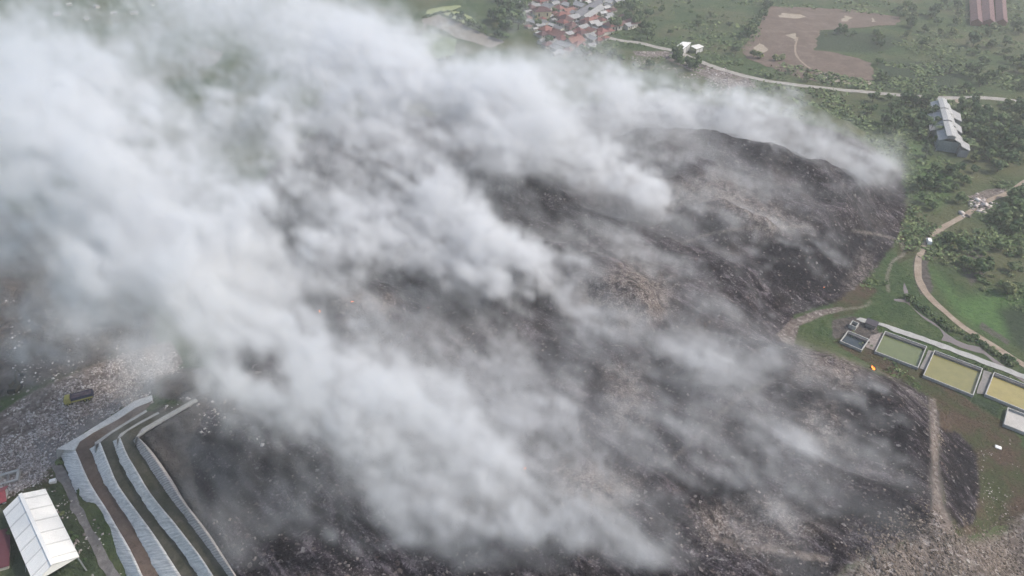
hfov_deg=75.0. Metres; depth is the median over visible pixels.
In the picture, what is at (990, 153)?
tree
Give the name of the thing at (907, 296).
shrub
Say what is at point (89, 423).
gravel road
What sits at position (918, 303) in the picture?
shrub
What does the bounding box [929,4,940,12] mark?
tree
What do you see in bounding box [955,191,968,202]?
tree
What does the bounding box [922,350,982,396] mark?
settling pond
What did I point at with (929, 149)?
tree
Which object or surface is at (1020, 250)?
tree
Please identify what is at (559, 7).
village house
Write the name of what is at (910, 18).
tree
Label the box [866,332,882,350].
concrete apron
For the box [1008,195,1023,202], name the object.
tree
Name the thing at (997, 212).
tree
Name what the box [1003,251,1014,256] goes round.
shrub
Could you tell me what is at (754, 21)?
tree
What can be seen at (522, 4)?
tree
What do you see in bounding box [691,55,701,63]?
tree
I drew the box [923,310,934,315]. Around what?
shrub
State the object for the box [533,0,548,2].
village house
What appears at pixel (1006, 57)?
tree
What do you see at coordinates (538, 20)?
tree
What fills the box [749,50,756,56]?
tree
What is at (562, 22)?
village house
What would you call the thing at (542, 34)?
village house
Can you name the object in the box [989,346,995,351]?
shrub
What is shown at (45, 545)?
steel shed
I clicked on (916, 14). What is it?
tree
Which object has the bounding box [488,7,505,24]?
tree
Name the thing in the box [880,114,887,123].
tree
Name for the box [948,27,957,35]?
tree
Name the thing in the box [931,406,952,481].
loose rubbish
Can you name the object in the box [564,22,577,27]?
village house
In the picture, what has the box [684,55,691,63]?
tree
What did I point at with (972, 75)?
tree
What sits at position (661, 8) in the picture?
tree
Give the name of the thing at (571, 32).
village house
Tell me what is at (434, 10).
rice field
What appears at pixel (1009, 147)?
tree
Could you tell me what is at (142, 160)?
ground
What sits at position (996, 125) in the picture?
tree
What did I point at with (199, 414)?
loose rubbish
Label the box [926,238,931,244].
parked van
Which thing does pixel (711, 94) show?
undergrowth
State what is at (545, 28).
village house
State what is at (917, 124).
tree
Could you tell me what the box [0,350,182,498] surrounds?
loose rubbish
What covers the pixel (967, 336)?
shrub
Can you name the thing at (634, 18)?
tree
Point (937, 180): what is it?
tree
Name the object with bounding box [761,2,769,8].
tree
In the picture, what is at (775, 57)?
tree
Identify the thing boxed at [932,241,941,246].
shrub
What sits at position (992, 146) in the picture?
tree
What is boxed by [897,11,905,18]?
tree
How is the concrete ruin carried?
on the ground
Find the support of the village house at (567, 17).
on the ground
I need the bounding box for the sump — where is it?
[848,320,858,330]
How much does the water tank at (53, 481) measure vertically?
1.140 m
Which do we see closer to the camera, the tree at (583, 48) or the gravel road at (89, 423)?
the gravel road at (89, 423)
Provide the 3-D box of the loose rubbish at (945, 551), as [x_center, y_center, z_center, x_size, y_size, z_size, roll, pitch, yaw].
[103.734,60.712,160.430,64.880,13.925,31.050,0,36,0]
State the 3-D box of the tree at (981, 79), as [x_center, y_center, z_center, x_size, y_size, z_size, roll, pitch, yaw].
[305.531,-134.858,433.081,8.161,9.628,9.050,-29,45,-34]
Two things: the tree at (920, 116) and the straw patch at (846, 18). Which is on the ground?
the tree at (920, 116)
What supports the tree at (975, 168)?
on the ground
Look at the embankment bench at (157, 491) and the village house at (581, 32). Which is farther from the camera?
the village house at (581, 32)
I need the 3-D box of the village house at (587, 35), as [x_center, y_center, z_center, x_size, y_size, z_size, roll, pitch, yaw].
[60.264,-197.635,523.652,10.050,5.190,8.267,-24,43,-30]
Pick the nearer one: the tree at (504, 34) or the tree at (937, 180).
the tree at (937, 180)
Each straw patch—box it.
[754,43,767,51]
[778,13,804,17]
[819,72,871,84]
[841,16,851,21]
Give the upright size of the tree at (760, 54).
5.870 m
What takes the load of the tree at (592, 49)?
on the ground
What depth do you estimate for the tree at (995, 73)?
435.20 m
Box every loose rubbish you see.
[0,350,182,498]
[3,300,150,399]
[41,487,121,573]
[163,397,263,445]
[175,91,937,575]
[632,51,754,94]
[833,490,1023,575]
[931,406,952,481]
[958,193,999,217]
[975,439,1017,519]
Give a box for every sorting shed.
[677,42,690,53]
[690,44,703,53]
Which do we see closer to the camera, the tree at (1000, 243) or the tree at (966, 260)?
the tree at (966, 260)
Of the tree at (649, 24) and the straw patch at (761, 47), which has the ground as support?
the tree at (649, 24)
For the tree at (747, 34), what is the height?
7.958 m
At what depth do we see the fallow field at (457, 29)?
542.03 m
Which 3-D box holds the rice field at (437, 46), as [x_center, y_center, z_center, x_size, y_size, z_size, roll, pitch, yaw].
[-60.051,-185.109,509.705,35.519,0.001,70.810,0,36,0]
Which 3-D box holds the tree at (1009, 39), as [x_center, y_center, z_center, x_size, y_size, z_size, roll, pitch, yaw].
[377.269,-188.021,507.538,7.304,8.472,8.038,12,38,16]
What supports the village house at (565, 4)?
on the ground
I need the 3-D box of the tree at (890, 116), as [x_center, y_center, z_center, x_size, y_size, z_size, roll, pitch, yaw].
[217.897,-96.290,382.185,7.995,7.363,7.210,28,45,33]
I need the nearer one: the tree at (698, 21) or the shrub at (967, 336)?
the shrub at (967, 336)
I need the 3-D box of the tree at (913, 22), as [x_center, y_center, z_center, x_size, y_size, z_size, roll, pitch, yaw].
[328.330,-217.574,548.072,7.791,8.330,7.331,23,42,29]
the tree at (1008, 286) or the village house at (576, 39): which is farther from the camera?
the village house at (576, 39)
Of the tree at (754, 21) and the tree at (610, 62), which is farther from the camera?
the tree at (754, 21)
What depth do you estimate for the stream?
228.87 m
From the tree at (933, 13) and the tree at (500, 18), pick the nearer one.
the tree at (500, 18)
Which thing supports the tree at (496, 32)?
on the ground
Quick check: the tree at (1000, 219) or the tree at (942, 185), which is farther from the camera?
the tree at (942, 185)
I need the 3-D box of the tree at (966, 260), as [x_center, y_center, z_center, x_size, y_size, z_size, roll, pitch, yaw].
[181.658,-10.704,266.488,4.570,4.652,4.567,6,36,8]
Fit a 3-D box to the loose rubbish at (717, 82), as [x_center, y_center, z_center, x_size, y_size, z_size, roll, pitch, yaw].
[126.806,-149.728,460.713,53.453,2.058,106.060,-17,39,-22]
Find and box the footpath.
[794,37,810,68]
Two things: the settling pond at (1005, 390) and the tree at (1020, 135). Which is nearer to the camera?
the settling pond at (1005, 390)
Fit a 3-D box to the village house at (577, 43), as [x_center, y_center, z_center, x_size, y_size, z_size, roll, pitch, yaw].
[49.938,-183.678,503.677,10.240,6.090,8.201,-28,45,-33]
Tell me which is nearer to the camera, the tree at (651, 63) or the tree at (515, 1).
the tree at (651, 63)
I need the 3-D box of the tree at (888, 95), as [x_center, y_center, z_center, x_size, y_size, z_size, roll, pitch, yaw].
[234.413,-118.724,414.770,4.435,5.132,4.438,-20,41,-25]
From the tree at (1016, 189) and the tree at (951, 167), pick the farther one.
the tree at (951, 167)
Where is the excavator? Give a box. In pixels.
[7,369,24,393]
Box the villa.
[532,6,551,19]
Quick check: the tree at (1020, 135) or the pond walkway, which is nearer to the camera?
the pond walkway
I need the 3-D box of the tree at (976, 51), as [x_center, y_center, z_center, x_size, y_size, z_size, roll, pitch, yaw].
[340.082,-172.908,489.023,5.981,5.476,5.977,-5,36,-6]
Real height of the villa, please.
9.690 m
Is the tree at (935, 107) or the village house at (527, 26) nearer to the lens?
the tree at (935, 107)
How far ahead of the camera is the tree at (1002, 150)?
341.75 m
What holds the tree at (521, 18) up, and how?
on the ground
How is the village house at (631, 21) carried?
on the ground
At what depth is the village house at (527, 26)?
548.85 m
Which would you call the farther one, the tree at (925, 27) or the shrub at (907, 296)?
the tree at (925, 27)
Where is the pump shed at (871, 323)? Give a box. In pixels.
[865,318,878,329]
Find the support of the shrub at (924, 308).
on the ground
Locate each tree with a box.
[456,10,465,22]
[470,20,477,26]
[479,23,486,32]
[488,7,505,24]
[493,29,500,38]
[494,0,507,5]
[495,13,509,22]
[498,20,512,28]
[499,31,509,37]
[503,1,516,13]
[508,0,519,4]
[508,9,526,29]
[517,0,529,9]
[534,19,541,23]
[545,35,553,40]
[578,44,588,56]
[589,46,595,51]
[595,49,602,56]
[606,58,615,68]
[608,15,622,25]
[617,54,625,62]
[621,9,633,19]
[625,0,640,10]
[631,14,639,22]
[634,11,643,19]
[638,20,645,28]
[640,26,655,38]
[643,8,653,15]
[645,21,656,27]
[645,59,655,68]
[658,5,664,11]
[671,44,683,53]
[672,51,682,59]
[676,58,684,63]
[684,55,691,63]
[687,59,699,69]
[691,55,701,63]
[695,19,701,25]
[731,45,740,53]
[742,31,751,37]
[744,23,757,33]
[748,19,759,25]
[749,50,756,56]
[756,50,763,58]
[759,9,767,15]
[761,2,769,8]
[764,0,773,6]
[772,54,779,60]
[779,54,785,59]
[803,72,813,80]
[834,27,841,32]
[838,23,847,32]
[866,104,878,112]
[868,91,879,101]
[872,36,881,41]
[875,57,882,64]
[876,31,885,38]
[876,71,887,79]
[877,39,885,47]
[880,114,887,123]
[885,114,900,121]
[886,93,892,100]
[887,116,904,130]
[888,101,900,109]
[890,110,901,116]
[895,5,904,9]
[895,98,902,104]
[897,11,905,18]
[900,89,914,102]
[901,8,909,14]
[901,110,907,117]
[902,0,912,6]
[903,29,912,35]
[906,15,917,22]
[906,113,916,121]
[907,19,916,25]
[908,4,917,11]
[908,95,919,103]
[909,12,918,16]
[913,118,927,131]
[915,171,935,189]
[916,127,927,138]
[917,114,927,120]
[918,37,928,46]
[918,94,929,105]
[919,108,928,115]
[919,192,933,202]
[921,24,929,31]
[921,144,935,156]
[925,115,942,131]
[926,93,938,106]
[926,104,939,112]
[927,201,938,208]
[928,11,936,18]
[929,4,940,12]
[931,163,942,171]
[933,2,944,8]
[933,175,946,187]
[934,17,943,25]
[936,181,949,189]
[938,28,944,33]
[942,231,957,241]
[945,164,959,171]
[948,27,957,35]
[950,171,961,179]
[951,183,959,191]
[953,0,963,9]
[953,16,961,24]
[955,162,966,169]
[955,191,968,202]
[955,238,972,250]
[957,96,973,109]
[959,255,972,264]
[960,175,971,184]
[962,121,977,131]
[963,82,972,90]
[963,138,979,148]
[964,62,984,73]
[965,115,975,121]
[967,93,980,107]
[968,31,981,46]
[969,72,975,78]
[969,130,981,138]
[970,153,980,161]
[971,101,993,115]
[971,112,987,124]
[971,164,980,172]
[972,48,980,54]
[973,257,994,273]
[975,74,992,86]
[977,127,994,138]
[979,55,992,62]
[984,69,1000,82]
[984,111,997,121]
[984,132,998,140]
[984,138,996,145]
[985,27,993,34]
[985,143,999,151]
[986,148,999,159]
[987,39,996,47]
[990,22,998,28]
[990,121,1005,131]
[991,158,1008,171]
[991,206,1003,219]
[994,129,1015,147]
[995,216,1006,224]
[995,239,1011,249]
[997,112,1013,124]
[998,64,1009,72]
[998,105,1010,111]
[998,147,1013,159]
[999,202,1017,218]
[1000,148,1020,165]
[1001,47,1012,52]
[1001,218,1013,231]
[1002,35,1013,45]
[1002,197,1017,205]
[1002,279,1017,293]
[1003,54,1010,60]
[1004,98,1014,104]
[1004,141,1014,151]
[1007,123,1023,135]
[1007,185,1023,195]
[1007,261,1021,270]
[1008,54,1020,63]
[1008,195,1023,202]
[1008,218,1023,231]
[1009,112,1020,122]
[1010,20,1023,29]
[1010,96,1023,113]
[1011,200,1023,209]
[1012,211,1023,218]
[1013,139,1023,150]
[1013,282,1023,288]
[1014,127,1023,138]
[1014,192,1023,198]
[1016,25,1023,32]
[1016,245,1023,254]
[1018,78,1023,88]
[1018,151,1023,159]
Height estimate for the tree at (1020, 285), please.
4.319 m
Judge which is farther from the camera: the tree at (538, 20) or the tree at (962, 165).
the tree at (538, 20)
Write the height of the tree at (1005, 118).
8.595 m
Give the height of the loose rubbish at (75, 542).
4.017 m
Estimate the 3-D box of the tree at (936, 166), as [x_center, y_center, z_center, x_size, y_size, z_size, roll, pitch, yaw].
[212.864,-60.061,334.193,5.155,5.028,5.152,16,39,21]
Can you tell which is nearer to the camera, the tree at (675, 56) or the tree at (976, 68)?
the tree at (976, 68)
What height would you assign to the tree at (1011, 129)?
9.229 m
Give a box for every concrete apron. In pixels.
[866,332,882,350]
[920,350,932,369]
[977,370,991,393]
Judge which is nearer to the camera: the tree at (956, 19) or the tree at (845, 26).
the tree at (845, 26)
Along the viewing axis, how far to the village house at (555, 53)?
488.90 m
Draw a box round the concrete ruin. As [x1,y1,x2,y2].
[0,468,20,484]
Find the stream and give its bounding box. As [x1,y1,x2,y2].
[894,280,1023,381]
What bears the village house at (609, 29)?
on the ground
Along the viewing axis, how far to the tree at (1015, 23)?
539.77 m
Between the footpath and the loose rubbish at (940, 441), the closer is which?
the loose rubbish at (940, 441)
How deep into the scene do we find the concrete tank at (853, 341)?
229.59 m
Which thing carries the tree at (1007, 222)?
on the ground
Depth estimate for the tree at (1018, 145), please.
345.56 m
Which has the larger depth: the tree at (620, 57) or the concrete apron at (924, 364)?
the tree at (620, 57)
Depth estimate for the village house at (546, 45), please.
504.67 m
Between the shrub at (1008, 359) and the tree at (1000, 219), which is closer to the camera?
the shrub at (1008, 359)
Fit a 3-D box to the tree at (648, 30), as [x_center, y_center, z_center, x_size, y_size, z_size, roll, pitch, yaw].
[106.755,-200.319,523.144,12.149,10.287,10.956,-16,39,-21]
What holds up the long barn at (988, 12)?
on the ground
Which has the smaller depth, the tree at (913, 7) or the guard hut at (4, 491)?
the guard hut at (4, 491)
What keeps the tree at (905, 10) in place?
on the ground
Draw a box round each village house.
[52,11,60,15]
[129,10,137,14]
[524,4,535,9]
[524,24,531,28]
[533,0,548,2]
[534,22,545,27]
[536,31,548,38]
[536,38,545,43]
[538,25,551,30]
[541,2,555,11]
[541,41,552,48]
[549,29,569,37]
[549,43,563,51]
[550,1,559,5]
[551,51,558,56]
[553,11,569,18]
[553,25,564,30]
[554,5,564,11]
[554,35,566,40]
[556,14,574,21]
[556,19,568,26]
[556,40,574,48]
[556,48,568,56]
[561,1,571,7]
[561,7,575,11]
[563,47,574,54]
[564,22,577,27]
[565,30,574,34]
[565,35,585,42]
[568,13,580,21]
[572,1,586,9]
[572,41,586,48]
[575,30,588,34]
[576,23,589,29]
[578,19,589,25]
[580,17,593,20]
[582,32,596,40]
[585,26,596,32]
[586,34,597,42]
[586,42,596,46]
[588,19,599,26]
[592,22,603,27]
[595,31,603,37]
[595,37,603,43]
[596,17,605,21]
[597,27,608,35]
[598,10,607,15]
[601,35,609,40]
[603,20,622,30]
[604,0,613,4]
[606,27,614,34]
[623,22,635,29]
[624,18,640,27]
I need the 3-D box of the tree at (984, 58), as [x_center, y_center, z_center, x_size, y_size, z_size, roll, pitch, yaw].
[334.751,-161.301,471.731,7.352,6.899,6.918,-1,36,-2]
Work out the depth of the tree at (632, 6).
577.22 m
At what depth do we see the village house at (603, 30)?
532.22 m
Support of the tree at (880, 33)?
on the ground
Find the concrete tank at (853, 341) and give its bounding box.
[839,330,869,351]
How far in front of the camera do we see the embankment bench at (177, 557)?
167.25 m
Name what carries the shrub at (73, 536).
on the ground
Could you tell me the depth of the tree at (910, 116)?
382.70 m
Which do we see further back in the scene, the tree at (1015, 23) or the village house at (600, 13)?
the village house at (600, 13)
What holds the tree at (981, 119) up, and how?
on the ground
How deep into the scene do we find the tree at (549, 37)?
509.58 m
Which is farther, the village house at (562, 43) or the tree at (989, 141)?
the village house at (562, 43)
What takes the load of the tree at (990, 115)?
on the ground
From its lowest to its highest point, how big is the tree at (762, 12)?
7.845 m
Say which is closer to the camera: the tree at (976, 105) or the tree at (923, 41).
the tree at (976, 105)
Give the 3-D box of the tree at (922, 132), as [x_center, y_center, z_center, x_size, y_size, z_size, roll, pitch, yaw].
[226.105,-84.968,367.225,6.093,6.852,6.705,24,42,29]
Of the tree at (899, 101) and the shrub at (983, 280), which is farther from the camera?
the tree at (899, 101)
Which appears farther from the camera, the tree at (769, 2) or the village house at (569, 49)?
the tree at (769, 2)
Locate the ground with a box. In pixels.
[0,0,1023,575]
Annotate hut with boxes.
[0,486,8,504]
[786,33,796,40]
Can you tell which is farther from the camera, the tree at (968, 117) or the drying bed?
the tree at (968, 117)
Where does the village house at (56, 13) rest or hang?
on the ground
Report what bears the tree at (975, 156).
on the ground
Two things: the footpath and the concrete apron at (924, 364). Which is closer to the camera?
the concrete apron at (924, 364)
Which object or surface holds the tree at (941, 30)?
on the ground
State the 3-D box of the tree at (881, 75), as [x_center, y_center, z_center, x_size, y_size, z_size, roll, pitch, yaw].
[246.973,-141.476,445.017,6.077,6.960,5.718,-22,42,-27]
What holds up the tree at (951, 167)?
on the ground
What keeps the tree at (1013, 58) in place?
on the ground
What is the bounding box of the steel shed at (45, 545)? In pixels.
[3,489,93,575]
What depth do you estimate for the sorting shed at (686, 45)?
495.01 m
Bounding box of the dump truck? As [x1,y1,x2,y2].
[63,389,93,405]
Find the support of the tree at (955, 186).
on the ground
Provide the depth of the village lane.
441.60 m
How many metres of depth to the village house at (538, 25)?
548.52 m
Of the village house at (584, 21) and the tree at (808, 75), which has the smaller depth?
the tree at (808, 75)
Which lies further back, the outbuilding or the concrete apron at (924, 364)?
the concrete apron at (924, 364)
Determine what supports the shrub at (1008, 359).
on the ground
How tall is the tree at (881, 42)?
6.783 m
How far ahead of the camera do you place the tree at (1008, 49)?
490.26 m
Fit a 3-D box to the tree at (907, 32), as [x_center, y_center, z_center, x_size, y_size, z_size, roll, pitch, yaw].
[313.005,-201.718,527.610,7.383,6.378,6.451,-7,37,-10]
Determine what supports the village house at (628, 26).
on the ground
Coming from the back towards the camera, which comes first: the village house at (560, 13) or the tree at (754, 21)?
the village house at (560, 13)
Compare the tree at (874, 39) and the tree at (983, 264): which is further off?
the tree at (874, 39)
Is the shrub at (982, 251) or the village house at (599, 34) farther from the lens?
the village house at (599, 34)
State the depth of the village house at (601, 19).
562.25 m
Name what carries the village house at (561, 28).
on the ground
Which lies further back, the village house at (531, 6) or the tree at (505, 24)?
the village house at (531, 6)
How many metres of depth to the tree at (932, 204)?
302.04 m
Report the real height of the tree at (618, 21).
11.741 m
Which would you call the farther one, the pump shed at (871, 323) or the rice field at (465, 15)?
the rice field at (465, 15)
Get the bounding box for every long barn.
[969,0,982,25]
[981,0,995,26]
[995,0,1007,25]
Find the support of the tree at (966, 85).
on the ground
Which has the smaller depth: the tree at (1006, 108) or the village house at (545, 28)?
the tree at (1006, 108)
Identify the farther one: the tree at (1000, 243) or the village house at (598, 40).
the village house at (598, 40)
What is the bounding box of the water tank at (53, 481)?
[49,478,56,483]
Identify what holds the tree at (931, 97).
on the ground
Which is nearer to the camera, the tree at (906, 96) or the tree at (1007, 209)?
the tree at (1007, 209)
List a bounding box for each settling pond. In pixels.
[874,331,926,369]
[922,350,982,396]
[984,372,1023,412]
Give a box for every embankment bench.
[76,401,158,575]
[100,411,197,575]
[120,397,227,575]
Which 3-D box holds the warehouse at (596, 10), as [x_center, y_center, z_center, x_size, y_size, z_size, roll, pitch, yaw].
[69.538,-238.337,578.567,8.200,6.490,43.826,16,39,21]
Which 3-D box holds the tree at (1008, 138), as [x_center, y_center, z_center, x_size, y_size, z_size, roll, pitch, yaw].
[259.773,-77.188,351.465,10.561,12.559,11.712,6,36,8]
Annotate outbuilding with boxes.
[0,528,9,570]
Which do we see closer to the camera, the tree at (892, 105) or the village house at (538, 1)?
the tree at (892, 105)
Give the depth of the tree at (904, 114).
386.87 m
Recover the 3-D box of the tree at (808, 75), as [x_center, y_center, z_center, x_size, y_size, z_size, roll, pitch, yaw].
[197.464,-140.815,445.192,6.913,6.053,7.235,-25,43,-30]
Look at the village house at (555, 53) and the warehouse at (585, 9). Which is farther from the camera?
the warehouse at (585, 9)
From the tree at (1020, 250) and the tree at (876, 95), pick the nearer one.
the tree at (1020, 250)
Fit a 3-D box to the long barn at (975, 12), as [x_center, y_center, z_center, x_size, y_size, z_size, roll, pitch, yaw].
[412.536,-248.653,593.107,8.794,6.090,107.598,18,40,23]
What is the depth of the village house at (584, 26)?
541.58 m
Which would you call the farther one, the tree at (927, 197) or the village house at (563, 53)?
the village house at (563, 53)
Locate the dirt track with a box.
[914,180,1023,366]
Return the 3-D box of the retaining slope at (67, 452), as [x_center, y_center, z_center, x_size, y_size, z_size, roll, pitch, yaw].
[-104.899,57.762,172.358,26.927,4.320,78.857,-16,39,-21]
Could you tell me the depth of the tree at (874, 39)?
513.34 m
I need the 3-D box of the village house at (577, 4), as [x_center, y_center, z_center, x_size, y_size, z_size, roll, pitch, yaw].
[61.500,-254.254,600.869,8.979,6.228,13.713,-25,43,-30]
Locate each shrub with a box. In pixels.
[5,528,11,536]
[55,459,62,464]
[70,534,78,540]
[902,293,916,302]
[913,301,922,306]
[919,305,929,311]
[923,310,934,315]
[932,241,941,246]
[939,261,949,264]
[946,325,956,331]
[965,334,973,341]
[969,264,979,271]
[970,333,979,339]
[976,277,986,283]
[979,249,985,255]
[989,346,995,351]
[1002,353,1018,365]
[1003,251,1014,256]
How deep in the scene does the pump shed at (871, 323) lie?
235.40 m
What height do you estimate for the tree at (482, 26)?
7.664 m
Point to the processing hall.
(950, 139)
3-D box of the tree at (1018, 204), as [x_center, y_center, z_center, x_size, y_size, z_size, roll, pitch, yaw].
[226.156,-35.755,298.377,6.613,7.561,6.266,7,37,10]
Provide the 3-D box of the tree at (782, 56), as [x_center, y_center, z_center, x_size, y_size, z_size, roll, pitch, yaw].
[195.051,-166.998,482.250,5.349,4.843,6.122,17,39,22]
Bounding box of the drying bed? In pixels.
[1002,407,1023,434]
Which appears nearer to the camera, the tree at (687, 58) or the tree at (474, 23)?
the tree at (687, 58)
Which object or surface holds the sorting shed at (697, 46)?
on the ground
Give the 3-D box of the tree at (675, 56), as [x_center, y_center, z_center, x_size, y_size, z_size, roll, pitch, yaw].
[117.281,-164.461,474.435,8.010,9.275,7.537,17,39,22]
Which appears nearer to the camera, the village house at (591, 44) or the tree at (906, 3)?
the village house at (591, 44)
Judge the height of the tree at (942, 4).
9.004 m
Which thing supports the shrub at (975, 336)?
on the ground
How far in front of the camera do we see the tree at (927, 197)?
306.84 m
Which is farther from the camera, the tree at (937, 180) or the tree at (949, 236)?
the tree at (937, 180)
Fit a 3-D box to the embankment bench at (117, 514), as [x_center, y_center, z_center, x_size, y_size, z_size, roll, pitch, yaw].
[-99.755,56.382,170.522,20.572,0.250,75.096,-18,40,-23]
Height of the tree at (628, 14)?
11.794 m
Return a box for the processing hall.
[926,97,969,157]
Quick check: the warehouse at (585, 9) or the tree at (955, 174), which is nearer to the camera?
the tree at (955, 174)
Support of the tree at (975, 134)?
on the ground
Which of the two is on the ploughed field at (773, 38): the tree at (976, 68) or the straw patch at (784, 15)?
the straw patch at (784, 15)
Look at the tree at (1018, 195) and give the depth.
305.27 m
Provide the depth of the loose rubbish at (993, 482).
179.06 m
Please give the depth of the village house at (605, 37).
521.76 m
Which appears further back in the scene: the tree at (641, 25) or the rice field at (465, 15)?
the rice field at (465, 15)
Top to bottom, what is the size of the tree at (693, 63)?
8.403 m
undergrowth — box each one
[599,0,1023,393]
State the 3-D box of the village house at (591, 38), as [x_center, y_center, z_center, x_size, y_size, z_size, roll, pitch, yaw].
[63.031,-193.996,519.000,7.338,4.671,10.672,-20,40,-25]
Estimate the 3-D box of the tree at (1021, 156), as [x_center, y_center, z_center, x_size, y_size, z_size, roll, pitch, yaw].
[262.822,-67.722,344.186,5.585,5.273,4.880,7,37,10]
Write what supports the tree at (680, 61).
on the ground
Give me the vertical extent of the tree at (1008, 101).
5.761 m
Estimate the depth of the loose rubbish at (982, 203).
306.05 m
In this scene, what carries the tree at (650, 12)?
on the ground
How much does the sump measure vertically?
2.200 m
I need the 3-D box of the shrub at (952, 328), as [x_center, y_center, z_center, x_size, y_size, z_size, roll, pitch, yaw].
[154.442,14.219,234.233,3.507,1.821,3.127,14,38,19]
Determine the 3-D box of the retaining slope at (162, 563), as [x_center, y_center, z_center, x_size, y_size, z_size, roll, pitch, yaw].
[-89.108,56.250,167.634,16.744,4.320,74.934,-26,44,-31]
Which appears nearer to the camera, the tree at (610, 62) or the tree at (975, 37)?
the tree at (610, 62)
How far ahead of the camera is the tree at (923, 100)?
403.91 m
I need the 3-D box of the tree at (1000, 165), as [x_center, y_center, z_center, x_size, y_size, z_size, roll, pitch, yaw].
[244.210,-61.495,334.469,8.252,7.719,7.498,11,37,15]
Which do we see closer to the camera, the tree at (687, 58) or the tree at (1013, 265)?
the tree at (1013, 265)
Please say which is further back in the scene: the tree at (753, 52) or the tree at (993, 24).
the tree at (993, 24)
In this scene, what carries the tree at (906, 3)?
on the ground
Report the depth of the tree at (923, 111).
387.48 m
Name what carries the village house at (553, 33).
on the ground
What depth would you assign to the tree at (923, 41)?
502.65 m
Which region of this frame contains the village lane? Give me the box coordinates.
[576,24,1017,100]
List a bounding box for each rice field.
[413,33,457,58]
[426,5,460,13]
[444,11,471,22]
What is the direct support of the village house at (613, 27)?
on the ground
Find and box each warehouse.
[570,0,603,15]
[579,4,604,20]
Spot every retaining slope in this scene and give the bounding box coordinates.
[56,395,153,575]
[90,410,180,575]
[113,412,212,575]
[134,398,235,575]
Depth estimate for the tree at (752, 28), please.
525.12 m
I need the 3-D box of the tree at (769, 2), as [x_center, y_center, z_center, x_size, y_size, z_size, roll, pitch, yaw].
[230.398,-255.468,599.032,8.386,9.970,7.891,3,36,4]
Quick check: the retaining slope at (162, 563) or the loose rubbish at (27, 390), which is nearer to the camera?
the retaining slope at (162, 563)
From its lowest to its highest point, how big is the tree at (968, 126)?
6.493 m
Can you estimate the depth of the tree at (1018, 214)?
291.31 m
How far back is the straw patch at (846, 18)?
574.07 m
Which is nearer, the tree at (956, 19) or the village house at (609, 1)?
the tree at (956, 19)
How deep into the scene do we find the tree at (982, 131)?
363.41 m
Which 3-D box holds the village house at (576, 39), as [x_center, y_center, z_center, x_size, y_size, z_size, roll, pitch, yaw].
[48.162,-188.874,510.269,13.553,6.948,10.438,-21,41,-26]
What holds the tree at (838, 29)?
on the ground
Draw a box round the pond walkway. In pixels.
[856,317,1023,378]
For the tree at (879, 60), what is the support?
on the ground
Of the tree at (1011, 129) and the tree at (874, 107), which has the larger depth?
the tree at (874, 107)
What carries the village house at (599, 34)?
on the ground
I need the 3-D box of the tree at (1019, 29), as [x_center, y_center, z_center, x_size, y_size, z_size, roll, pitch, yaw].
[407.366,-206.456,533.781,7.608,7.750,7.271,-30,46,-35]
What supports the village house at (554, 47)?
on the ground
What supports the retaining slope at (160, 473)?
on the ground
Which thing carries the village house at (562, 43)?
on the ground
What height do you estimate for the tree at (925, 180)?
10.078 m
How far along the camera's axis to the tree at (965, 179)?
321.39 m
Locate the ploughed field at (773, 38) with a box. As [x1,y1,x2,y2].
[742,6,899,83]
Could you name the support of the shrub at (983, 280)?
on the ground
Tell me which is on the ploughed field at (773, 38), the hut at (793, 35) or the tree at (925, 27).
the hut at (793, 35)
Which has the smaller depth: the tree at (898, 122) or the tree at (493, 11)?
the tree at (898, 122)
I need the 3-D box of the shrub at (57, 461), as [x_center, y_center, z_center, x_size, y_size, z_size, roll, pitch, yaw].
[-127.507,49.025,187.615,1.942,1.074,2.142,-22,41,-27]
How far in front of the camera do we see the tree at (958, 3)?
594.68 m
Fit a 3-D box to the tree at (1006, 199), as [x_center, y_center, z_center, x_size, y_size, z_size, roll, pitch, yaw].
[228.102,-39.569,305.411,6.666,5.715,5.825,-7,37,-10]
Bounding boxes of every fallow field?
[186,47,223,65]
[422,15,503,47]
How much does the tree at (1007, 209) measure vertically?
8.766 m
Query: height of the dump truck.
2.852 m
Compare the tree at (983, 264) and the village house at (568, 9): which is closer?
the tree at (983, 264)
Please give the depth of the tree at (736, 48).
490.68 m
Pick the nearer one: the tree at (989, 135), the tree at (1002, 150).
the tree at (1002, 150)
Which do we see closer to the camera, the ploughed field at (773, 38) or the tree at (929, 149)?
the tree at (929, 149)
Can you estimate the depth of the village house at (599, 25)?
548.25 m
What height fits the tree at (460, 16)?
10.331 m
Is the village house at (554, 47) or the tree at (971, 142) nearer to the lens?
the tree at (971, 142)
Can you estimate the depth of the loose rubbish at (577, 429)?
176.84 m
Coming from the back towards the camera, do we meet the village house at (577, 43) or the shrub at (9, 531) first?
the village house at (577, 43)
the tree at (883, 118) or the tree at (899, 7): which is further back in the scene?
the tree at (899, 7)
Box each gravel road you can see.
[35,436,120,575]
[43,383,150,448]
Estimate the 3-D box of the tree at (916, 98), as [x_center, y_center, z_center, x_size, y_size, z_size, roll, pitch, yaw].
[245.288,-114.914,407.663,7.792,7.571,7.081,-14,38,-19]
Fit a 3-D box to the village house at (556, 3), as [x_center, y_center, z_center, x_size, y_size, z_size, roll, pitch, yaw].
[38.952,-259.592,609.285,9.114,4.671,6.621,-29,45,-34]
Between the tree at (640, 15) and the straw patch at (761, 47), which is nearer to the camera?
the straw patch at (761, 47)

